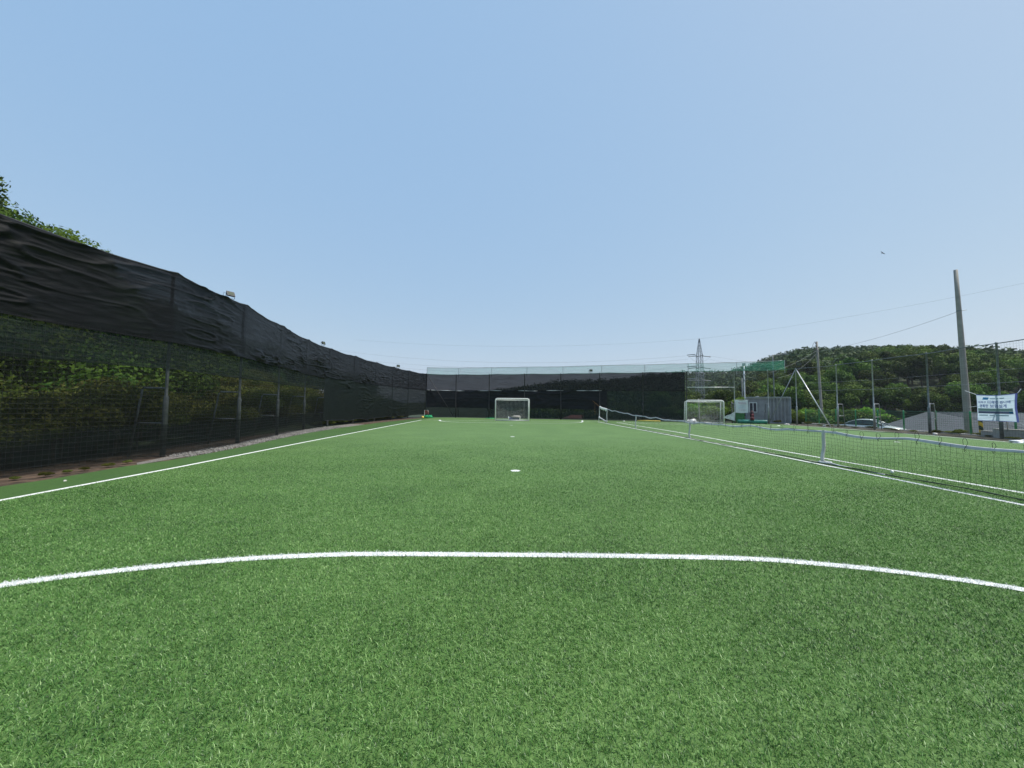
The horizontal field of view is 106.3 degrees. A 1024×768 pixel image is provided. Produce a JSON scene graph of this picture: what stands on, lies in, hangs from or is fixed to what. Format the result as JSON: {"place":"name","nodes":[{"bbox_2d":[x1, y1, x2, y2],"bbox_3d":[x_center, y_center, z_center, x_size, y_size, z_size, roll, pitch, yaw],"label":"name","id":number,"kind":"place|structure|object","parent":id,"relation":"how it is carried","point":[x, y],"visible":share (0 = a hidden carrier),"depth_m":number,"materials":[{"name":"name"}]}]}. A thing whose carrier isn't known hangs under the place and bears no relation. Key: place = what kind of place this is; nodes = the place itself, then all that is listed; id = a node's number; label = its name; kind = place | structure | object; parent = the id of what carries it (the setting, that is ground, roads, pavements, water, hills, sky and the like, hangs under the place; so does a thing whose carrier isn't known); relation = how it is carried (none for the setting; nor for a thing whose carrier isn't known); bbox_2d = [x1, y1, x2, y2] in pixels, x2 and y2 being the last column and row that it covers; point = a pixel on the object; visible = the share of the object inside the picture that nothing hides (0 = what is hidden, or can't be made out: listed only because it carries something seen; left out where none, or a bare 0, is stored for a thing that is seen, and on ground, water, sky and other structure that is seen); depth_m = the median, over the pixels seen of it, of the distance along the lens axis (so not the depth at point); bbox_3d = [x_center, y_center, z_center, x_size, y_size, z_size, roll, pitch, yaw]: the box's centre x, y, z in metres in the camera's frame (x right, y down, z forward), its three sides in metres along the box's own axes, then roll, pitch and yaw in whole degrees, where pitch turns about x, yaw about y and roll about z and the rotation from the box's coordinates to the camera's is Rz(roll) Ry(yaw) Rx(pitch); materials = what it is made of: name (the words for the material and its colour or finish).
{"place":"outdoors","nodes":[
{"label":"outdoors","id":0,"kind":"place"},
{"bbox_2d":[0,417,420,486],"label":"soil","id":1,"kind":"structure","parent":0,"point":[28,476],"depth_m":8.85,"materials":[{"name":"brown soil"}]},
{"bbox_2d":[4,389,94,455],"bbox_3d":[-11.296,1.346,9.685,2.308,2.460,2.623,1,-3,-11],"label":"shrub","id":2,"kind":"object","parent":1,"relation":"on","point":[62,442],"visible":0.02,"depth_m":9.57,"materials":[{"name":"green plant"}]},
{"bbox_2d":[0,390,132,462],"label":"shrub","id":3,"kind":"object","parent":1,"relation":"on","point":[98,409],"visible":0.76,"depth_m":8.40,"materials":[{"name":"green plant"}]},
{"bbox_2d":[0,385,135,459],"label":"shrub","id":4,"kind":"object","parent":1,"relation":"on","point":[58,392],"visible":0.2,"depth_m":9.04,"materials":[{"name":"green plant"}]},
{"bbox_2d":[51,378,171,442],"bbox_3d":[-11.905,1.234,11.484,3.341,2.824,2.613,0,-3,18],"label":"shrub","id":5,"kind":"object","parent":1,"relation":"on","point":[107,437],"visible":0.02,"depth_m":11.31,"materials":[{"name":"green plant"}]},
{"bbox_2d":[54,375,187,454],"bbox_3d":[-10.564,1.255,10.177,2.698,2.969,2.374,0,-3,18],"label":"shrub","id":6,"kind":"object","parent":1,"relation":"on","point":[151,400],"visible":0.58,"depth_m":10.13,"materials":[{"name":"green plant"}]},
{"bbox_2d":[90,409,181,451],"bbox_3d":[-10.936,1.506,10.759,2.007,2.070,2.282,0,-3,9],"label":"shrub","id":7,"kind":"object","parent":1,"relation":"on","point":[128,428],"visible":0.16,"depth_m":10.63,"materials":[{"name":"green plant"}]},
{"bbox_2d":[97,407,190,449],"bbox_3d":[-10.876,1.567,11.235,2.201,1.931,1.937,3,-4,-41],"label":"shrub","id":8,"kind":"object","parent":1,"relation":"on","point":[159,425],"visible":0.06,"depth_m":11.20,"materials":[{"name":"green plant"}]},
{"bbox_2d":[147,391,208,438],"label":"shrub","id":9,"kind":"object","parent":1,"relation":"on","point":[186,404],"visible":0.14,"depth_m":13.07,"materials":[{"name":"green plant"}]},
{"bbox_2d":[174,407,233,435],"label":"shrub","id":10,"kind":"object","parent":1,"relation":"on","point":[199,418],"visible":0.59,"depth_m":14.03,"materials":[{"name":"green plant"}]},
{"bbox_2d":[181,383,232,403],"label":"shrub","id":11,"kind":"object","parent":1,"relation":"on","point":[220,396],"visible":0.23,"depth_m":15.02,"materials":[{"name":"green plant"}]},
{"bbox_2d":[0,214,426,475],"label":"netting fence","id":12,"kind":"object","parent":1,"relation":"on","point":[63,298],"visible":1,"depth_m":9.59,"materials":[{"name":"fabric"}]},
{"bbox_2d":[201,389,253,424],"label":"shrub","id":13,"kind":"object","parent":1,"relation":"on","point":[230,401],"visible":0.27,"depth_m":15.55,"materials":[{"name":"green plant"}]},
{"bbox_2d":[204,405,265,435],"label":"shrub","id":14,"kind":"object","parent":1,"relation":"on","point":[229,409],"visible":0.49,"depth_m":14.93,"materials":[{"name":"green plant"}]},
{"bbox_2d":[211,384,258,426],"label":"shrub","id":15,"kind":"object","parent":1,"relation":"on","point":[222,387],"visible":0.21,"depth_m":16.64,"materials":[{"name":"green plant"}]},
{"bbox_2d":[223,386,274,426],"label":"shrub","id":16,"kind":"object","parent":1,"relation":"on","point":[254,392],"visible":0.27,"depth_m":17.38,"materials":[{"name":"green plant"}]},
{"bbox_2d":[137,424,362,464],"bbox_3d":[-10.210,2.285,17.669,2.240,0.001,18.612,1,-3,-5],"label":"gravel strip","id":17,"kind":"object","parent":1,"relation":"on","point":[180,456],"visible":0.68,"depth_m":11.95,"materials":[{"name":"grey gravel"}]},
{"bbox_2d":[166,426,346,456],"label":"loose gravel","id":18,"kind":"structure","parent":17,"relation":"on","point":[240,444],"depth_m":13.50,"materials":[{"name":"grey gravel"}]},
{"bbox_2d":[245,396,282,426],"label":"shrub","id":19,"kind":"object","parent":1,"relation":"on","point":[263,408],"visible":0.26,"depth_m":17.87,"materials":[{"name":"green plant"}]},
{"bbox_2d":[245,393,284,426],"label":"shrub","id":20,"kind":"object","parent":1,"relation":"on","point":[275,400],"visible":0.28,"depth_m":18.30,"materials":[{"name":"green plant"}]},
{"bbox_2d":[245,403,301,425],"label":"shrub","id":21,"kind":"object","parent":1,"relation":"on","point":[284,409],"visible":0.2,"depth_m":19.61,"materials":[{"name":"green plant"}]},
{"bbox_2d":[253,388,301,421],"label":"shrub","id":22,"kind":"object","parent":1,"relation":"on","point":[287,396],"visible":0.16,"depth_m":20.03,"materials":[{"name":"green plant"}]},
{"bbox_2d":[0,418,428,499],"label":"side turf","id":23,"kind":"structure","parent":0,"point":[14,490],"depth_m":8.43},
{"bbox_2d":[1,372,1021,464],"bbox_3d":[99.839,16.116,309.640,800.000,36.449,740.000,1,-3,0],"label":"ground","id":24,"kind":"structure","parent":0,"point":[152,437],"depth_m":14.27,"materials":[{"name":"brown soil"}]},
{"bbox_2d":[0,177,10,204],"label":"broadleaf tree","id":25,"kind":"object","parent":24,"relation":"on","point":[2,194],"visible":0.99,"depth_m":17.56,"materials":[{"name":"green plant"}]},
{"bbox_2d":[0,361,32,410],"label":"thicket bush","id":26,"kind":"object","parent":24,"relation":"on","point":[8,383],"visible":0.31,"depth_m":9.25,"materials":[{"name":"green plant"}]},
{"bbox_2d":[0,198,32,221],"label":"broadleaf tree","id":27,"kind":"object","parent":24,"relation":"on","point":[3,205],"visible":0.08,"depth_m":18.77,"materials":[{"name":"green plant"}]},
{"bbox_2d":[0,208,82,243],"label":"broadleaf tree","id":28,"kind":"object","parent":24,"relation":"on","point":[20,217],"visible":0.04,"depth_m":15.43,"materials":[{"name":"green plant"}]},
{"bbox_2d":[0,356,85,391],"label":"thicket bush","id":29,"kind":"object","parent":24,"relation":"on","point":[16,361],"visible":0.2,"depth_m":11.01,"materials":[{"name":"green plant"}]},
{"bbox_2d":[40,225,112,253],"bbox_3d":[-16.756,-2.942,14.129,3.628,6.062,2.998,1,-3,0],"label":"broadleaf tree","id":30,"kind":"object","parent":24,"relation":"on","point":[73,238],"visible":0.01,"depth_m":14.35,"materials":[{"name":"green plant"}]},
{"bbox_2d":[17,359,162,389],"bbox_3d":[-14.059,0.127,13.144,3.225,3.069,3.598,2,-4,-28],"label":"thicket bush","id":31,"kind":"object","parent":24,"relation":"on","point":[151,374],"visible":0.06,"depth_m":12.57,"materials":[{"name":"green plant"}]},
{"bbox_2d":[5,359,176,393],"bbox_3d":[-13.112,0.375,12.059,4.766,3.582,3.624,0,-3,16],"label":"thicket bush","id":32,"kind":"object","parent":24,"relation":"on","point":[91,373],"visible":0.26,"depth_m":11.29,"materials":[{"name":"green plant"}]},
{"bbox_2d":[146,368,225,405],"bbox_3d":[-13.682,0.235,14.895,4.955,3.723,3.767,1,-3,-2],"label":"thicket bush","id":33,"kind":"object","parent":24,"relation":"on","point":[187,379],"visible":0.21,"depth_m":14.32,"materials":[{"name":"green plant"}]},
{"bbox_2d":[203,377,252,388],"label":"shrub","id":34,"kind":"object","parent":24,"relation":"on","point":[236,381],"visible":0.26,"depth_m":17.38,"materials":[{"name":"green plant"}]},
{"bbox_2d":[285,385,321,410],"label":"shrub","id":35,"kind":"object","parent":24,"relation":"on","point":[301,389],"visible":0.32,"depth_m":24.43,"materials":[{"name":"green plant"}]},
{"bbox_2d":[426,360,795,423],"bbox_3d":[7.665,0.863,38.447,34.686,5.601,2.947,0,-3,16],"label":"end fence","id":36,"kind":"object","parent":24,"relation":"on","point":[585,396],"visible":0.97,"depth_m":39.48,"materials":[{"name":"black fabric"}]},
{"bbox_2d":[735,400,747,412],"bbox_3d":[20.598,2.019,34.395,1.100,1.187,0.077,0,-3,18],"label":"notice banner","id":37,"kind":"object","parent":36,"relation":"attached to","point":[741,406],"visible":1,"depth_m":34.40,"materials":[{"name":"white fabric"}]},
{"bbox_2d":[685,403,706,418],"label":"bush","id":38,"kind":"object","parent":24,"relation":"on","point":[695,413],"visible":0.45,"depth_m":45.59,"materials":[{"name":"green plant"}]},
{"bbox_2d":[687,339,710,417],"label":"pylon","id":39,"kind":"object","parent":24,"relation":"on","point":[698,366],"visible":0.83,"depth_m":100.34,"materials":[{"name":"metal"}]},
{"bbox_2d":[700,402,729,420],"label":"bush","id":40,"kind":"object","parent":24,"relation":"on","point":[704,410],"visible":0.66,"depth_m":39.39,"materials":[{"name":"green plant"}]},
{"bbox_2d":[704,389,743,419],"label":"broadleaf tree","id":41,"kind":"object","parent":24,"relation":"on","point":[726,395],"visible":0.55,"depth_m":44.83,"materials":[{"name":"green plant"}]},
{"bbox_2d":[736,380,782,395],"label":"broadleaf tree","id":42,"kind":"object","parent":24,"relation":"on","point":[749,388],"visible":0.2,"depth_m":64.74,"materials":[{"name":"green plant"}]},
{"bbox_2d":[747,392,773,396],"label":"broadleaf tree","id":43,"kind":"object","parent":24,"relation":"on","point":[752,394],"visible":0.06,"depth_m":44.17,"materials":[{"name":"green plant"}]},
{"bbox_2d":[745,397,791,423],"bbox_3d":[25.825,2.612,38.479,3.610,2.515,5.300,-2,-4,37],"label":"container cabin","id":44,"kind":"object","parent":24,"relation":"on","point":[783,408],"visible":0.69,"depth_m":36.35,"materials":[{"name":"grey metal"}]},
{"bbox_2d":[759,401,765,419],"bbox_3d":[23.944,2.597,36.718,0.520,2.000,0.050,-2,-4,37],"label":"door","id":45,"kind":"structure","parent":44,"relation":"in","point":[761,403],"depth_m":36.70,"materials":[{"name":"grey metal"}]},
{"bbox_2d":[756,383,806,409],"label":"broadleaf tree","id":46,"kind":"object","parent":24,"relation":"on","point":[801,399],"visible":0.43,"depth_m":45.93,"materials":[{"name":"green plant"}]},
{"bbox_2d":[791,409,810,423],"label":"bush","id":47,"kind":"object","parent":24,"relation":"on","point":[800,417],"visible":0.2,"depth_m":38.68,"materials":[{"name":"green plant"}]},
{"bbox_2d":[786,359,823,375],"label":"broadleaf tree","id":48,"kind":"object","parent":24,"relation":"on","point":[807,370],"visible":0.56,"depth_m":75.02,"materials":[{"name":"green plant"}]},
{"bbox_2d":[785,372,829,387],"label":"broadleaf tree","id":49,"kind":"object","parent":24,"relation":"on","point":[811,378],"visible":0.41,"depth_m":61.80,"materials":[{"name":"green plant"}]},
{"bbox_2d":[791,389,830,411],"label":"broadleaf tree","id":50,"kind":"object","parent":24,"relation":"on","point":[810,398],"visible":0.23,"depth_m":49.42,"materials":[{"name":"green plant"}]},
{"bbox_2d":[794,413,834,424],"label":"bush","id":51,"kind":"object","parent":24,"relation":"on","point":[821,418],"visible":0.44,"depth_m":37.79,"materials":[{"name":"green plant"}]},
{"bbox_2d":[794,399,836,410],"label":"broadleaf tree","id":52,"kind":"object","parent":24,"relation":"on","point":[810,405],"visible":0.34,"depth_m":46.15,"materials":[{"name":"green plant"}]},
{"bbox_2d":[792,381,841,393],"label":"broadleaf tree","id":53,"kind":"object","parent":24,"relation":"on","point":[812,387],"visible":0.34,"depth_m":58.09,"materials":[{"name":"green plant"}]},
{"bbox_2d":[813,341,823,418],"bbox_3d":[30.536,0.437,38.247,0.983,9.408,0.270,1,-3,0],"label":"utility pole","id":54,"kind":"object","parent":24,"relation":"on","point":[819,380],"visible":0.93,"depth_m":38.24,"materials":[{"name":"concrete"}]},
{"bbox_2d":[821,368,855,386],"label":"broadleaf tree","id":55,"kind":"object","parent":24,"relation":"on","point":[845,376],"visible":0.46,"depth_m":61.65,"materials":[{"name":"green plant"}]},
{"bbox_2d":[665,344,1023,399],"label":"distant wood","id":56,"kind":"object","parent":24,"relation":"on","point":[797,355],"visible":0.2,"depth_m":115.93,"materials":[{"name":"green plant"}]},
{"bbox_2d":[828,384,865,407],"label":"broadleaf tree","id":57,"kind":"object","parent":24,"relation":"on","point":[845,402],"visible":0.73,"depth_m":53.01,"materials":[{"name":"green plant"}]},
{"bbox_2d":[831,409,872,424],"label":"bush","id":58,"kind":"object","parent":24,"relation":"on","point":[848,413],"visible":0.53,"depth_m":38.63,"materials":[{"name":"green plant"}]},
{"bbox_2d":[834,357,879,381],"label":"broadleaf tree","id":59,"kind":"object","parent":24,"relation":"on","point":[853,366],"visible":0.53,"depth_m":63.71,"materials":[{"name":"green plant"}]},
{"bbox_2d":[840,379,881,407],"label":"broadleaf tree","id":60,"kind":"object","parent":24,"relation":"on","point":[866,384],"visible":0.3,"depth_m":56.66,"materials":[{"name":"green plant"}]},
{"bbox_2d":[847,352,879,363],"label":"broadleaf tree","id":61,"kind":"object","parent":24,"relation":"on","point":[864,357],"visible":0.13,"depth_m":72.59,"materials":[{"name":"green plant"}]},
{"bbox_2d":[858,368,899,387],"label":"broadleaf tree","id":62,"kind":"object","parent":24,"relation":"on","point":[889,374],"visible":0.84,"depth_m":60.06,"materials":[{"name":"green plant"}]},
{"bbox_2d":[865,357,893,371],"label":"broadleaf tree","id":63,"kind":"object","parent":24,"relation":"on","point":[880,364],"visible":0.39,"depth_m":65.48,"materials":[{"name":"green plant"}]},
{"bbox_2d":[859,406,899,422],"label":"bush","id":64,"kind":"object","parent":24,"relation":"on","point":[865,409],"visible":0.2,"depth_m":42.99,"materials":[{"name":"green plant"}]},
{"bbox_2d":[877,351,899,381],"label":"broadleaf tree","id":65,"kind":"object","parent":24,"relation":"on","point":[885,354],"visible":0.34,"depth_m":67.75,"materials":[{"name":"green plant"}]},
{"bbox_2d":[867,384,911,413],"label":"broadleaf tree","id":66,"kind":"object","parent":24,"relation":"on","point":[884,398],"visible":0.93,"depth_m":52.20,"materials":[{"name":"green plant"}]},
{"bbox_2d":[802,422,980,435],"bbox_3d":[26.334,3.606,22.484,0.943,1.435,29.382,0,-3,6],"label":"kerb","id":67,"kind":"structure","parent":24,"relation":"on","point":[890,429],"depth_m":27.73,"materials":[{"name":"concrete"}]},
{"bbox_2d":[805,409,1023,433],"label":"wire fence","id":68,"kind":"object","parent":67,"relation":"on","point":[970,421],"visible":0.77,"depth_m":25.86,"materials":[{"name":"metal"}]},
{"bbox_2d":[886,399,925,410],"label":"bush","id":69,"kind":"object","parent":24,"relation":"on","point":[906,405],"visible":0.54,"depth_m":54.97,"materials":[{"name":"green plant"}]},
{"bbox_2d":[889,352,933,386],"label":"broadleaf tree","id":70,"kind":"object","parent":24,"relation":"on","point":[913,371],"visible":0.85,"depth_m":60.39,"materials":[{"name":"green plant"}]},
{"bbox_2d":[896,346,930,384],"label":"broadleaf tree","id":71,"kind":"object","parent":24,"relation":"on","point":[901,352],"visible":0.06,"depth_m":68.27,"materials":[{"name":"green plant"}]},
{"bbox_2d":[911,386,938,396],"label":"broadleaf tree","id":72,"kind":"object","parent":24,"relation":"on","point":[921,389],"visible":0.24,"depth_m":56.77,"materials":[{"name":"green plant"}]},
{"bbox_2d":[906,348,953,387],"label":"broadleaf tree","id":73,"kind":"object","parent":24,"relation":"on","point":[933,356],"visible":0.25,"depth_m":62.40,"materials":[{"name":"green plant"}]},
{"bbox_2d":[910,391,950,412],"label":"broadleaf tree","id":74,"kind":"object","parent":24,"relation":"on","point":[934,397],"visible":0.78,"depth_m":52.69,"materials":[{"name":"green plant"}]},
{"bbox_2d":[935,374,960,387],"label":"broadleaf tree","id":75,"kind":"object","parent":24,"relation":"on","point":[945,379],"visible":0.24,"depth_m":59.72,"materials":[{"name":"green plant"}]},
{"bbox_2d":[935,404,962,411],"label":"bush","id":76,"kind":"object","parent":24,"relation":"on","point":[945,409],"visible":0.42,"depth_m":53.35,"materials":[{"name":"green plant"}]},
{"bbox_2d":[930,351,979,378],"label":"broadleaf tree","id":77,"kind":"object","parent":24,"relation":"on","point":[956,366],"visible":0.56,"depth_m":61.57,"materials":[{"name":"green plant"}]},
{"bbox_2d":[935,343,975,356],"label":"broadleaf tree","id":78,"kind":"object","parent":24,"relation":"on","point":[944,346],"visible":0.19,"depth_m":76.69,"materials":[{"name":"green plant"}]},
{"bbox_2d":[888,411,1023,433],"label":"building","id":79,"kind":"structure","parent":24,"relation":"on","point":[919,418],"depth_m":37.51,"materials":[{"name":"grey metal"}]},
{"bbox_2d":[953,269,973,433],"bbox_3d":[26.661,-1.297,22.622,0.577,11.058,0.370,1,-3,0],"label":"utility pole","id":80,"kind":"object","parent":24,"relation":"on","point":[963,365],"visible":0.81,"depth_m":22.58,"materials":[{"name":"concrete"}]},
{"bbox_2d":[945,372,993,396],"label":"broadleaf tree","id":81,"kind":"object","parent":24,"relation":"on","point":[975,381],"visible":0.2,"depth_m":54.91,"materials":[{"name":"green plant"}]},
{"bbox_2d":[943,380,1009,411],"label":"broadleaf tree","id":82,"kind":"object","parent":24,"relation":"on","point":[975,387],"visible":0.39,"depth_m":52.46,"materials":[{"name":"green plant"}]},
{"bbox_2d":[966,355,999,373],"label":"broadleaf tree","id":83,"kind":"object","parent":24,"relation":"on","point":[987,358],"visible":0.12,"depth_m":63.50,"materials":[{"name":"green plant"}]},
{"bbox_2d":[969,366,1019,393],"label":"broadleaf tree","id":84,"kind":"object","parent":24,"relation":"on","point":[1004,379],"visible":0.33,"depth_m":56.28,"materials":[{"name":"green plant"}]},
{"bbox_2d":[975,361,1018,391],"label":"broadleaf tree","id":85,"kind":"object","parent":24,"relation":"on","point":[993,364],"visible":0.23,"depth_m":59.54,"materials":[{"name":"green plant"}]},
{"bbox_2d":[988,353,1023,364],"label":"broadleaf tree","id":86,"kind":"object","parent":24,"relation":"on","point":[1004,356],"visible":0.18,"depth_m":65.88,"materials":[{"name":"green plant"}]},
{"bbox_2d":[1001,359,1023,394],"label":"broadleaf tree","id":87,"kind":"object","parent":24,"relation":"on","point":[1020,371],"visible":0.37,"depth_m":62.92,"materials":[{"name":"green plant"}]},
{"bbox_2d":[1017,391,1023,409],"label":"broadleaf tree","id":88,"kind":"object","parent":24,"relation":"on","point":[1020,402],"visible":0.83,"depth_m":53.20,"materials":[{"name":"green plant"}]},
{"bbox_2d":[0,418,1023,767],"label":"turf","id":89,"kind":"structure","parent":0,"point":[552,432],"depth_m":2.65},
{"bbox_2d":[0,420,1023,591],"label":"field lines","id":90,"kind":"object","parent":89,"relation":"on","point":[486,554],"visible":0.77,"depth_m":3.55,"materials":[{"name":"white paint"}]},
{"bbox_2d":[495,398,529,420],"bbox_3d":[0.017,2.333,35.292,3.144,2.042,1.118,1,-3,-1],"label":"football goal","id":91,"kind":"object","parent":89,"relation":"on","point":[504,399],"visible":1,"depth_m":35.12,"materials":[{"name":"white paint"}]},
{"bbox_2d":[684,400,724,422],"bbox_3d":[17.183,2.462,34.432,3.144,2.042,1.118,0,-3,12],"label":"football goal","id":92,"kind":"object","parent":89,"relation":"on","point":[703,401],"visible":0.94,"depth_m":34.46,"materials":[{"name":"white paint"}]},
{"bbox_2d":[738,419,766,423],"bbox_3d":[21.067,3.308,33.630,2.200,0.356,0.356,-1,-3,22],"label":"turf roll","id":93,"kind":"object","parent":89,"relation":"on","point":[754,421],"visible":1,"depth_m":33.48,"materials":[{"name":"green plastic"}]},
{"bbox_2d":[598,406,1023,500],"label":"tennis net","id":94,"kind":"object","parent":89,"relation":"on","point":[950,445],"visible":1,"depth_m":8.98,"materials":[{"name":"black fabric"}]},
{"bbox_2d":[0,0,1023,392],"label":"sky","id":95,"kind":"structure","parent":0,"point":[519,184],"materials":[{"name":"blue"}]},
{"bbox_2d":[781,424,1019,441],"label":"verge soil","id":96,"kind":"structure","parent":0,"point":[939,434],"depth_m":23.59,"materials":[{"name":"brown soil"}]},
{"bbox_2d":[770,339,1023,438],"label":"netting fence","id":97,"kind":"object","parent":96,"relation":"on","point":[1001,429],"visible":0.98,"depth_m":23.07,"materials":[{"name":"metal"}]},
{"bbox_2d":[966,389,1023,424],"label":"banner","id":98,"kind":"object","parent":97,"relation":"attached to","point":[1003,408],"visible":1,"depth_m":18.84,"materials":[{"name":"fabric"}]},
{"bbox_2d":[981,428,1023,438],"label":"block wall","id":99,"kind":"structure","parent":96,"relation":"on","point":[1010,432],"depth_m":19.27,"materials":[{"name":"concrete"}]},
{"label":"parking lot","id":100,"kind":"structure","parent":0,"visible":0},
{"bbox_2d":[841,419,908,429],"bbox_3d":[33.165,3.989,35.455,2.190,1.500,4.700,2,-4,-30],"label":"parked car","id":101,"kind":"object","parent":100,"relation":"on","point":[866,421],"visible":0.13,"depth_m":35.15,"materials":[{"name":"silver metal"}]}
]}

